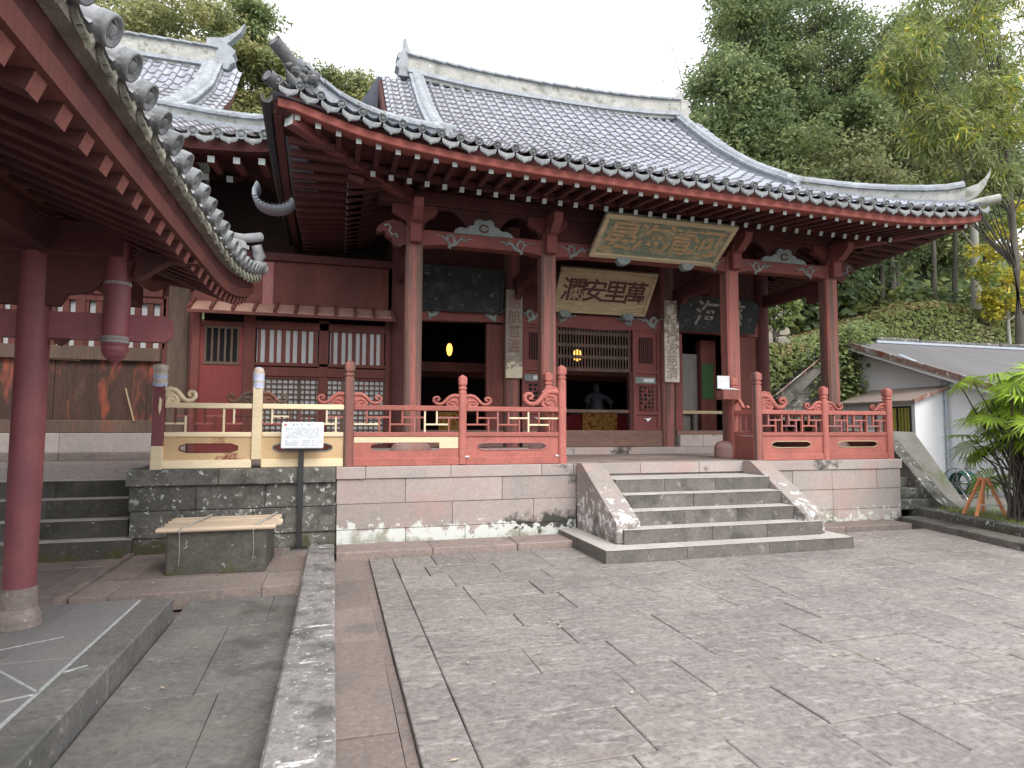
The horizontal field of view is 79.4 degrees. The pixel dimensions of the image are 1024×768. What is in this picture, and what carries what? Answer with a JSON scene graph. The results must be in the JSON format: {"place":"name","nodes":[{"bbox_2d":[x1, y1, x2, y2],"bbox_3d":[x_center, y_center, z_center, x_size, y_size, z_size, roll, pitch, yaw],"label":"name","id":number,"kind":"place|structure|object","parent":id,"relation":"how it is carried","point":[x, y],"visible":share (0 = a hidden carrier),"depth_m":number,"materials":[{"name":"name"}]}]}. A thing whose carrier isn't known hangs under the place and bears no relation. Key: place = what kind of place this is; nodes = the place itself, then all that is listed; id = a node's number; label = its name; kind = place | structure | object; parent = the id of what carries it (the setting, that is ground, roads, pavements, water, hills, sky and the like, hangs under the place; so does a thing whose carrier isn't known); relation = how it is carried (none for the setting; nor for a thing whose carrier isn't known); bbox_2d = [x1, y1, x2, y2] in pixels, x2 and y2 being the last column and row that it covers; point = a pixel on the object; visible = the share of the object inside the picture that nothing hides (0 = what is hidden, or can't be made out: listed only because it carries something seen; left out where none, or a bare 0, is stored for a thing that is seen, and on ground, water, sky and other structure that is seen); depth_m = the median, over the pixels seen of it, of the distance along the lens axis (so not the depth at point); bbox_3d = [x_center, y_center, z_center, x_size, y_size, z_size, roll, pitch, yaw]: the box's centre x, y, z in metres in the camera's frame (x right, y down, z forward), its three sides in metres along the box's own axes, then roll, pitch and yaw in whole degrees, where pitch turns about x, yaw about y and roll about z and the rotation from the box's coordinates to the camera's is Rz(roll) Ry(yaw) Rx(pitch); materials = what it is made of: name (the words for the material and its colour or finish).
{"place":"outdoors","nodes":[
{"label":"outdoors","id":0,"kind":"place"},
{"bbox_2d":[0,553,133,605],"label":"pavement","id":1,"kind":"structure","parent":0,"point":[58,583],"depth_m":6.37,"materials":[{"name":"stone"}]},
{"bbox_2d":[125,459,335,555],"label":"stone terrace","id":2,"kind":"structure","parent":1,"relation":"on","point":[159,498],"depth_m":7.60,"materials":[{"name":"grey stone"}]},
{"bbox_2d":[149,364,343,469],"bbox_3d":[-3.300,0.426,7.802,2.266,1.300,0.180,1,-4,-16],"label":"railing","id":3,"kind":"object","parent":2,"relation":"on","point":[167,452],"visible":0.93,"depth_m":7.71,"materials":[{"name":"yellow paint"}]},
{"bbox_2d":[0,598,173,767],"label":"stone plinth","id":4,"kind":"structure","parent":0,"point":[66,670],"depth_m":3.73,"materials":[{"name":"grey stone"}]},
{"bbox_2d":[0,0,267,631],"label":"pavilion","id":5,"kind":"structure","parent":4,"relation":"on","point":[105,191],"depth_m":4.33,"materials":[{"name":"wood"}]},
{"bbox_2d":[68,547,308,609],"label":"pavement","id":6,"kind":"structure","parent":0,"point":[141,573],"depth_m":6.02,"materials":[{"name":"stone"}]},
{"bbox_2d":[164,529,274,575],"bbox_3d":[-3.177,1.777,6.798,0.990,0.430,0.820,1,-4,-16],"label":"stone box","id":7,"kind":"object","parent":6,"relation":"on","point":[216,552],"visible":0.77,"depth_m":6.43,"materials":[{"name":"grey stone"}]},
{"bbox_2d":[155,512,282,565],"bbox_3d":[-3.155,1.685,6.779,1.198,0.413,0.848,1,-4,-16],"label":"bamboo cover","id":8,"kind":"object","parent":7,"relation":"on","point":[208,523],"visible":1,"depth_m":6.59,"materials":[{"name":"beige wood"}]},
{"bbox_2d":[281,422,323,549],"bbox_3d":[-2.648,1.274,7.753,0.504,1.587,0.165,1,-4,-16],"label":"notice sign","id":9,"kind":"object","parent":6,"relation":"on","point":[301,437],"visible":1,"depth_m":7.74,"materials":[{"name":"white metal"}]},
{"bbox_2d":[334,560,405,767],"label":"side paving","id":10,"kind":"structure","parent":0,"point":[366,729],"depth_m":3.82,"materials":[{"name":"stone"}]},
{"bbox_2d":[172,503,907,621],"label":"ground","id":11,"kind":"structure","parent":0,"point":[177,612],"depth_m":8.20,"materials":[{"name":"stone"}]},
{"bbox_2d":[0,451,186,564],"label":"stone stairs","id":12,"kind":"structure","parent":11,"relation":"on","point":[85,514],"depth_m":7.54,"materials":[{"name":"grey stone"}]},
{"bbox_2d":[0,24,276,452],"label":"temple hall","id":13,"kind":"structure","parent":12,"relation":"on","point":[97,401],"depth_m":10.34,"materials":[{"name":"red wood"}]},
{"bbox_2d":[0,295,78,345],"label":"barred window","id":14,"kind":"structure","parent":13,"relation":"in","point":[71,304],"depth_m":10.17,"materials":[{"name":"paper"}]},
{"bbox_2d":[84,294,165,348],"bbox_3d":[-6.544,-1.046,10.429,1.240,0.870,0.120,1,-4,-16],"label":"barred window","id":15,"kind":"structure","parent":13,"relation":"in","point":[151,306],"depth_m":10.48,"materials":[{"name":"paper"}]},
{"bbox_2d":[52,594,298,767],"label":"sunken channel","id":16,"kind":"object","parent":11,"relation":"on","point":[213,668],"visible":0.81,"depth_m":3.70,"materials":[{"name":"stone"}]},
{"bbox_2d":[260,544,335,767],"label":"stone kerb","id":17,"kind":"structure","parent":11,"relation":"on","point":[301,732],"depth_m":3.38,"materials":[{"name":"grey stone"}]},
{"bbox_2d":[363,561,419,767],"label":"drain channel","id":18,"kind":"object","parent":11,"relation":"on","point":[408,746],"visible":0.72,"depth_m":3.82,"materials":[{"name":"grey stone"}]},
{"bbox_2d":[369,558,481,767],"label":"edging course","id":19,"kind":"object","parent":11,"relation":"on","point":[439,735],"visible":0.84,"depth_m":3.81,"materials":[{"name":"stone"}]},
{"bbox_2d":[336,446,901,544],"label":"stone terrace","id":20,"kind":"structure","parent":11,"relation":"on","point":[378,504],"depth_m":8.61,"materials":[{"name":"stone"}]},
{"bbox_2d":[186,166,395,451],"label":"connecting wing","id":21,"kind":"structure","parent":20,"relation":"on","point":[299,327],"depth_m":10.89,"materials":[{"name":"red wood"}]},
{"bbox_2d":[196,325,243,450],"bbox_3d":[-4.947,0.114,10.464,0.680,2.230,0.065,1,-4,-16],"label":"door","id":22,"kind":"structure","parent":21,"relation":"in","point":[221,347],"depth_m":10.46,"materials":[{"name":"red wood"}]},
{"bbox_2d":[256,329,317,363],"bbox_3d":[-3.932,-0.656,10.804,1.005,0.580,0.070,1,-4,-16],"label":"paper window","id":23,"kind":"structure","parent":21,"relation":"in","point":[280,346],"depth_m":10.79,"materials":[{"name":"white paper"}]},
{"bbox_2d":[330,332,383,365],"bbox_3d":[-2.791,-0.630,11.131,0.950,0.580,0.070,1,-4,-16],"label":"paper window","id":24,"kind":"structure","parent":21,"relation":"in","point":[360,348],"depth_m":11.12,"materials":[{"name":"white paper"}]},
{"bbox_2d":[317,360,566,466],"bbox_3d":[-0.881,0.402,8.499,3.456,1.430,0.136,1,-4,-16],"label":"railing","id":25,"kind":"object","parent":20,"relation":"on","point":[462,448],"visible":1,"depth_m":8.48,"materials":[{"name":"red wood"}]},
{"bbox_2d":[543,372,566,462],"bbox_3d":[0.657,0.483,9.409,0.132,1.400,0.786,1,-4,-16],"label":"railing","id":26,"kind":"object","parent":20,"relation":"on","point":[547,378],"visible":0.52,"depth_m":9.66,"materials":[{"name":"red paint"}]},
{"bbox_2d":[252,36,1001,457],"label":"temple hall","id":27,"kind":"structure","parent":20,"relation":"on","point":[418,162],"depth_m":11.16,"materials":[{"name":"grey tile"}]},
{"bbox_2d":[446,322,451,355],"bbox_3d":[-1.339,-1.358,13.260,0.130,1.510,0.127,1,-4,-16],"label":"lantern","id":28,"kind":"object","parent":27,"relation":"hanging from","point":[449,348],"visible":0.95,"depth_m":13.18,"materials":[{"name":"yellow"}]},
{"bbox_2d":[431,411,475,429],"bbox_3d":[-1.270,0.794,13.283,0.900,0.400,0.520,1,-4,-16],"label":"altar","id":29,"kind":"object","parent":27,"relation":"in","point":[453,424],"visible":0.64,"depth_m":13.01,"materials":[{"name":"gold wood"}]},
{"bbox_2d":[422,264,504,313],"bbox_3d":[-0.916,-1.744,11.361,1.570,0.816,0.264,1,-4,-16],"label":"name board","id":30,"kind":"object","parent":27,"relation":"attached to","point":[461,289],"visible":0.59,"depth_m":11.35,"materials":[{"name":"black wood"}]},
{"bbox_2d":[505,289,522,377],"bbox_3d":[0.038,-0.948,11.624,0.325,1.680,0.045,1,-4,-16],"label":"couplet board","id":31,"kind":"object","parent":27,"relation":"attached to","point":[513,347],"visible":0.99,"depth_m":11.60,"materials":[{"name":"grey wood"}]},
{"bbox_2d":[520,324,537,429],"bbox_3d":[0.489,-0.153,11.904,0.640,2.085,0.136,1,-4,-16],"label":"door panel","id":32,"kind":"structure","parent":27,"relation":"in","point":[529,380],"depth_m":11.83,"materials":[{"name":"red paint"}]},
{"bbox_2d":[566,413,626,429],"bbox_3d":[2.025,0.914,15.030,1.800,0.420,0.770,1,-4,-16],"label":"altar","id":33,"kind":"object","parent":27,"relation":"in","point":[596,421],"visible":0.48,"depth_m":14.63,"materials":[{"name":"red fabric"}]},
{"bbox_2d":[584,383,612,409],"bbox_3d":[2.067,0.348,15.039,0.746,0.750,0.472,1,-4,-16],"label":"statue","id":34,"kind":"object","parent":33,"relation":"on","point":[595,398],"visible":0.87,"depth_m":14.91,"materials":[{"name":"black"}]},
{"bbox_2d":[556,265,658,316],"bbox_3d":[1.787,-1.772,11.895,2.000,0.777,0.635,1,-4,-16],"label":"name board","id":35,"kind":"object","parent":27,"relation":"attached to","point":[591,290],"visible":0.99,"depth_m":11.86,"materials":[{"name":"brown wood"}]},
{"bbox_2d":[632,331,660,429],"bbox_3d":[2.723,-0.102,12.543,0.610,2.085,0.136,1,-4,-16],"label":"door panel","id":36,"kind":"structure","parent":27,"relation":"in","point":[646,344],"depth_m":12.51,"materials":[{"name":"red paint"}]},
{"bbox_2d":[588,211,738,266],"bbox_3d":[2.485,-2.348,10.119,2.360,0.535,0.757,1,-4,-16],"label":"name board","id":37,"kind":"object","parent":27,"relation":"attached to","point":[637,237],"visible":1,"depth_m":10.07,"materials":[{"name":"brown wood"}]},
{"bbox_2d":[663,300,679,381],"bbox_3d":[3.246,-0.869,12.542,0.330,1.670,0.045,1,-4,-16],"label":"couplet board","id":38,"kind":"object","parent":27,"relation":"attached to","point":[671,351],"visible":1,"depth_m":12.52,"materials":[{"name":"grey wood"}]},
{"bbox_2d":[688,414,693,429],"bbox_3d":[3.665,0.837,13.667,0.600,0.400,0.500,1,-4,-16],"label":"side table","id":39,"kind":"object","parent":27,"relation":"in","point":[692,421],"visible":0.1,"depth_m":13.52,"materials":[{"name":"red wood"}]},
{"bbox_2d":[677,296,759,334],"bbox_3d":[4.294,-1.430,12.814,1.880,0.703,0.307,1,-4,-16],"label":"name board","id":40,"kind":"object","parent":27,"relation":"attached to","point":[699,314],"visible":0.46,"depth_m":12.73,"materials":[{"name":"black wood"}]},
{"bbox_2d":[729,377,752,459],"bbox_3d":[3.916,0.558,10.341,0.132,1.400,0.786,1,-4,-16],"label":"railing","id":41,"kind":"object","parent":20,"relation":"on","point":[742,447],"visible":0.77,"depth_m":10.47,"materials":[{"name":"red paint"}]},
{"bbox_2d":[716,376,739,399],"bbox_3d":[3.681,0.061,10.527,0.350,0.415,0.230,1,-4,-16],"label":"small white notice sign","id":42,"kind":"object","parent":41,"relation":"attached to","point":[723,382],"visible":1,"depth_m":10.49,"materials":[{"name":"paper"}]},
{"bbox_2d":[751,371,893,460],"bbox_3d":[5.189,0.540,10.236,2.766,1.430,0.136,1,-4,-16],"label":"railing","id":43,"kind":"object","parent":20,"relation":"on","point":[823,443],"visible":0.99,"depth_m":10.15,"materials":[{"name":"red wood"}]},
{"bbox_2d":[336,519,911,560],"bbox_3d":[2.088,2.204,8.800,8.855,0.170,0.537,1,-4,-16],"label":"plinth step","id":44,"kind":"object","parent":11,"relation":"on","point":[356,552],"visible":0.57,"depth_m":7.95,"materials":[{"name":"grey stone"}]},
{"bbox_2d":[901,516,1023,550],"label":"stone kerb","id":45,"kind":"structure","parent":11,"relation":"on","point":[986,536],"depth_m":9.03,"materials":[{"name":"grey stone"}]},
{"bbox_2d":[908,507,1023,536],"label":"stone kerb","id":46,"kind":"structure","parent":11,"relation":"on","point":[1014,529],"depth_m":9.42,"materials":[{"name":"grey stone"}]},
{"bbox_2d":[102,0,1023,254],"label":"sky","id":47,"kind":"structure","parent":0,"point":[593,44],"materials":[{"name":"white"}]},
{"bbox_2d":[203,252,1022,430],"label":"hill","id":48,"kind":"structure","parent":0,"point":[946,324],"depth_m":24.90,"materials":[{"name":"green plant"}]},
{"bbox_2d":[93,0,192,34],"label":"camphor tree","id":49,"kind":"object","parent":48,"relation":"on","point":[107,1],"visible":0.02,"depth_m":28.24,"materials":[{"name":"green plant"}]},
{"bbox_2d":[94,0,264,107],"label":"camphor tree","id":50,"kind":"object","parent":48,"relation":"on","point":[167,16],"visible":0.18,"depth_m":26.27,"materials":[{"name":"green plant"}]},
{"bbox_2d":[145,0,292,113],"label":"camphor tree","id":51,"kind":"object","parent":48,"relation":"on","point":[254,15],"visible":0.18,"depth_m":28.65,"materials":[{"name":"green plant"}]},
{"bbox_2d":[237,107,262,114],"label":"camphor tree","id":52,"kind":"object","parent":48,"relation":"on","point":[261,112],"visible":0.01,"depth_m":23.64,"materials":[{"name":"green plant"}]},
{"bbox_2d":[230,43,310,113],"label":"camphor tree","id":53,"kind":"object","parent":48,"relation":"on","point":[268,59],"visible":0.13,"depth_m":28.10,"materials":[{"name":"green plant"}]},
{"bbox_2d":[285,56,379,100],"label":"camphor tree","id":54,"kind":"object","parent":48,"relation":"on","point":[358,84],"visible":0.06,"depth_m":30.06,"materials":[{"name":"green plant"}]},
{"bbox_2d":[634,13,683,96],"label":"bare tree","id":55,"kind":"object","parent":48,"relation":"on","point":[662,59],"visible":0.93,"depth_m":31.99,"materials":[{"name":"green plant"}]},
{"bbox_2d":[681,40,819,175],"bbox_3d":[10.742,-9.005,28.715,9.031,12.989,5.825,1,-4,-16],"label":"evergreen tree","id":56,"kind":"object","parent":48,"relation":"on","point":[731,119],"visible":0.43,"depth_m":27.71,"materials":[{"name":"green plant"}]},
{"bbox_2d":[673,0,831,162],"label":"evergreen tree","id":57,"kind":"object","parent":48,"relation":"on","point":[743,17],"visible":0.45,"depth_m":32.02,"materials":[{"name":"green plant"}]},
{"bbox_2d":[697,0,841,124],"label":"evergreen tree","id":58,"kind":"object","parent":48,"relation":"on","point":[704,40],"depth_m":36.91,"materials":[{"name":"green plant"}]},
{"bbox_2d":[768,305,789,342],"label":"boulder wall","id":59,"kind":"structure","parent":48,"relation":"on","point":[782,337],"depth_m":22.40,"materials":[{"name":"beige stone"}]},
{"bbox_2d":[768,299,803,342],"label":"young tree","id":60,"kind":"object","parent":48,"relation":"on","point":[783,322],"visible":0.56,"depth_m":20.47,"materials":[{"name":"green plant"}]},
{"bbox_2d":[769,342,813,356],"bbox_3d":[9.239,-0.896,18.590,7.173,0.701,0.589,1,-4,-16],"label":"dry grass crest","id":61,"kind":"object","parent":48,"relation":"on","point":[788,345],"visible":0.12,"depth_m":18.20,"materials":[{"name":"green plant"}]},
{"bbox_2d":[769,342,817,430],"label":"ivy bank","id":62,"kind":"structure","parent":48,"relation":"on","point":[780,367],"depth_m":17.86,"materials":[{"name":"green plant"}]},
{"bbox_2d":[771,354,846,420],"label":"stone stairs","id":63,"kind":"structure","parent":48,"relation":"on","point":[795,392],"depth_m":15.89,"materials":[{"name":"grey stone"}]},
{"bbox_2d":[751,0,900,162],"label":"evergreen tree","id":64,"kind":"object","parent":48,"relation":"on","point":[820,25],"visible":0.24,"depth_m":33.53,"materials":[{"name":"green plant"}]},
{"bbox_2d":[778,267,880,328],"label":"evergreen tree","id":65,"kind":"object","parent":48,"relation":"on","point":[856,278],"visible":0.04,"depth_m":26.06,"materials":[{"name":"green plant"}]},
{"bbox_2d":[759,112,924,305],"bbox_3d":[14.152,-7.285,27.845,11.028,8.985,5.592,1,-4,-16],"label":"evergreen tree","id":66,"kind":"object","parent":48,"relation":"on","point":[853,167],"visible":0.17,"depth_m":26.81,"materials":[{"name":"green plant"}]},
{"bbox_2d":[879,177,884,306],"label":"tree trunk","id":67,"kind":"object","parent":48,"relation":"on","point":[882,277],"visible":0.23,"depth_m":27.12,"materials":[{"name":"grey plant"}]},
{"bbox_2d":[805,80,962,293],"bbox_3d":[18.877,-9.736,31.494,10.528,11.050,5.699,1,-4,-16],"label":"evergreen tree","id":68,"kind":"object","parent":48,"relation":"on","point":[875,109],"visible":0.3,"depth_m":30.49,"materials":[{"name":"green plant"}]},
{"bbox_2d":[796,151,981,279],"bbox_3d":[20.822,-8.965,33.287,12.643,8.846,5.132,1,-4,-16],"label":"evergreen tree","id":69,"kind":"object","parent":48,"relation":"on","point":[923,267],"visible":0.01,"depth_m":32.59,"materials":[{"name":"green plant"}]},
{"bbox_2d":[821,5,960,129],"bbox_3d":[23.390,-14.562,38.050,12.269,17.529,6.557,1,-4,-16],"label":"evergreen tree","id":70,"kind":"object","parent":48,"relation":"on","point":[867,41],"visible":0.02,"depth_m":37.28,"materials":[{"name":"green plant"}]},
{"bbox_2d":[885,178,896,302],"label":"tree trunk","id":71,"kind":"object","parent":48,"relation":"on","point":[893,282],"visible":0.17,"depth_m":27.55,"materials":[{"name":"grey plant"}]},
{"bbox_2d":[813,0,971,292],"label":"evergreen tree","id":72,"kind":"object","parent":48,"relation":"on","point":[865,67],"visible":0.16,"depth_m":32.57,"materials":[{"name":"green plant"}]},
{"bbox_2d":[851,239,938,287],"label":"evergreen tree","id":73,"kind":"object","parent":48,"relation":"on","point":[902,260],"visible":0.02,"depth_m":28.14,"materials":[{"name":"green plant"}]},
{"bbox_2d":[895,175,899,295],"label":"tree trunk","id":74,"kind":"object","parent":48,"relation":"on","point":[898,274],"visible":0.1,"depth_m":28.56,"materials":[{"name":"grey plant"}]},
{"bbox_2d":[786,299,1014,345],"bbox_3d":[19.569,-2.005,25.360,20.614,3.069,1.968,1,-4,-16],"label":"ivy bank","id":75,"kind":"structure","parent":48,"relation":"on","point":[813,340],"depth_m":24.81,"materials":[{"name":"green plant"}]},
{"bbox_2d":[789,300,1014,341],"bbox_3d":[17.463,-2.278,25.452,16.636,2.454,0.761,1,-4,-16],"label":"dry grass crest","id":76,"kind":"object","parent":48,"relation":"on","point":[904,309],"visible":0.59,"depth_m":25.00,"materials":[{"name":"green plant"}]},
{"bbox_2d":[787,247,1023,334],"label":"undergrowth","id":77,"kind":"object","parent":48,"relation":"on","point":[907,287],"visible":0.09,"depth_m":27.66,"materials":[{"name":"green plant"}]},
{"bbox_2d":[930,181,936,298],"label":"tree trunk","id":78,"kind":"object","parent":48,"relation":"on","point":[933,272],"visible":0.5,"depth_m":28.15,"materials":[{"name":"grey plant"}]},
{"bbox_2d":[861,0,1023,344],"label":"bamboo plume tree","id":79,"kind":"object","parent":48,"relation":"on","point":[975,132],"visible":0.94,"depth_m":21.27,"materials":[{"name":"green plant"}]},
{"bbox_2d":[952,231,957,301],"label":"tree trunk","id":80,"kind":"object","parent":48,"relation":"on","point":[954,269],"visible":0.48,"depth_m":28.27,"materials":[{"name":"grey plant"}]},
{"bbox_2d":[889,2,1021,264],"bbox_3d":[29.171,-15.263,40.740,11.313,18.642,5.969,1,-4,-16],"label":"evergreen tree","id":81,"kind":"object","parent":48,"relation":"on","point":[965,49],"visible":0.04,"depth_m":39.83,"materials":[{"name":"green plant"}]},
{"bbox_2d":[912,145,1023,309],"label":"evergreen tree","id":82,"kind":"object","parent":48,"relation":"on","point":[944,255],"visible":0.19,"depth_m":31.65,"materials":[{"name":"green plant"}]},
{"bbox_2d":[924,69,1023,282],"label":"evergreen tree","id":83,"kind":"object","parent":48,"relation":"on","point":[1020,150],"depth_m":34.70,"materials":[{"name":"green plant"}]},
{"bbox_2d":[934,84,1020,159],"bbox_3d":[27.108,-11.614,37.906,11.276,12.739,5.278,1,-4,-16],"label":"evergreen tree","id":84,"kind":"object","parent":48,"relation":"on","point":[959,102],"depth_m":36.84,"materials":[{"name":"green plant"}]},
{"bbox_2d":[961,154,1005,308],"bbox_3d":[20.796,-7.135,27.689,3.710,9.006,0.461,1,-4,-17],"label":"tree trunk","id":85,"kind":"object","parent":48,"relation":"on","point":[974,235],"visible":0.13,"depth_m":27.48,"materials":[{"name":"grey plant"}]},
{"bbox_2d":[962,200,1023,343],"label":"yellow leaved tree","id":86,"kind":"object","parent":48,"relation":"on","point":[991,301],"visible":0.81,"depth_m":25.15,"materials":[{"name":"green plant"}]},
{"bbox_2d":[993,251,1023,315],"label":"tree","id":87,"kind":"object","parent":48,"relation":"on","point":[1013,312],"visible":0.09,"depth_m":26.39,"materials":[{"name":"yellow plant"}]},
{"bbox_2d":[392,529,1023,767],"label":"courtyard","id":88,"kind":"structure","parent":0,"point":[934,623],"depth_m":4.34,"materials":[{"name":"stone"}]},
{"bbox_2d":[126,538,1023,760],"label":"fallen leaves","id":89,"kind":"object","parent":88,"relation":"on","point":[560,626],"visible":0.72,"depth_m":4.74,"materials":[{"name":"brown plant"}]},
{"bbox_2d":[559,460,853,563],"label":"stone stairs","id":90,"kind":"structure","parent":88,"relation":"on","point":[757,507],"depth_m":8.14,"materials":[{"name":"grey stone"}]},
{"bbox_2d":[817,429,963,501],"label":"parapet","id":91,"kind":"structure","parent":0,"point":[913,445],"depth_m":12.10,"materials":[{"name":"grey stone"}]},
{"bbox_2d":[859,337,1023,347],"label":"retaining wall","id":92,"kind":"structure","parent":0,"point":[943,342],"depth_m":17.26,"materials":[{"name":"concrete"}]},
{"bbox_2d":[931,494,1022,524],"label":"garden ground","id":93,"kind":"structure","parent":0,"point":[991,500],"depth_m":11.17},
{"bbox_2d":[807,339,1023,496],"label":"white house","id":94,"kind":"structure","parent":93,"relation":"on","point":[917,378],"depth_m":14.04,"materials":[{"name":"paint"}]},
{"bbox_2d":[795,319,891,401],"bbox_3d":[9.298,-0.439,16.546,3.440,2.816,1.816,2,-4,-28],"label":"hanging ivy","id":95,"kind":"object","parent":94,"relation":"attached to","point":[849,379],"visible":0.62,"depth_m":15.99,"materials":[{"name":"green plant"}]},
{"bbox_2d":[892,406,911,431],"bbox_3d":[8.639,0.817,13.702,0.060,0.640,0.500,1,-4,-16],"label":"window","id":96,"kind":"structure","parent":94,"relation":"in","point":[902,415],"depth_m":13.65,"materials":[{"name":"yellow metal"}]},
{"bbox_2d":[894,439,958,509],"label":"stone stairs","id":97,"kind":"structure","parent":93,"relation":"on","point":[919,488],"depth_m":10.94,"materials":[{"name":"grey stone"}]},
{"bbox_2d":[944,467,986,498],"bbox_3d":[8.985,1.965,12.255,0.409,0.609,0.604,1,-4,-16],"label":"hose reel","id":98,"kind":"object","parent":93,"relation":"on","point":[954,478],"visible":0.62,"depth_m":12.20,"materials":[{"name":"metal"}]},
{"bbox_2d":[942,361,1023,522],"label":"palm plant","id":99,"kind":"object","parent":93,"relation":"on","point":[1006,408],"visible":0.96,"depth_m":9.24,"materials":[{"name":"green plant"}]},
{"bbox_2d":[962,478,1006,516],"bbox_3d":[7.445,1.787,9.786,0.592,0.612,0.348,1,-4,-10],"label":"trestle","id":100,"kind":"object","parent":93,"relation":"on","point":[981,504],"visible":0.83,"depth_m":9.68,"materials":[{"name":"orange paint"}]},
{"bbox_2d":[937,505,1023,524],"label":"grass","id":101,"kind":"structure","parent":0,"point":[981,514],"depth_m":9.92,"materials":[{"name":"green plant"}]}
]}

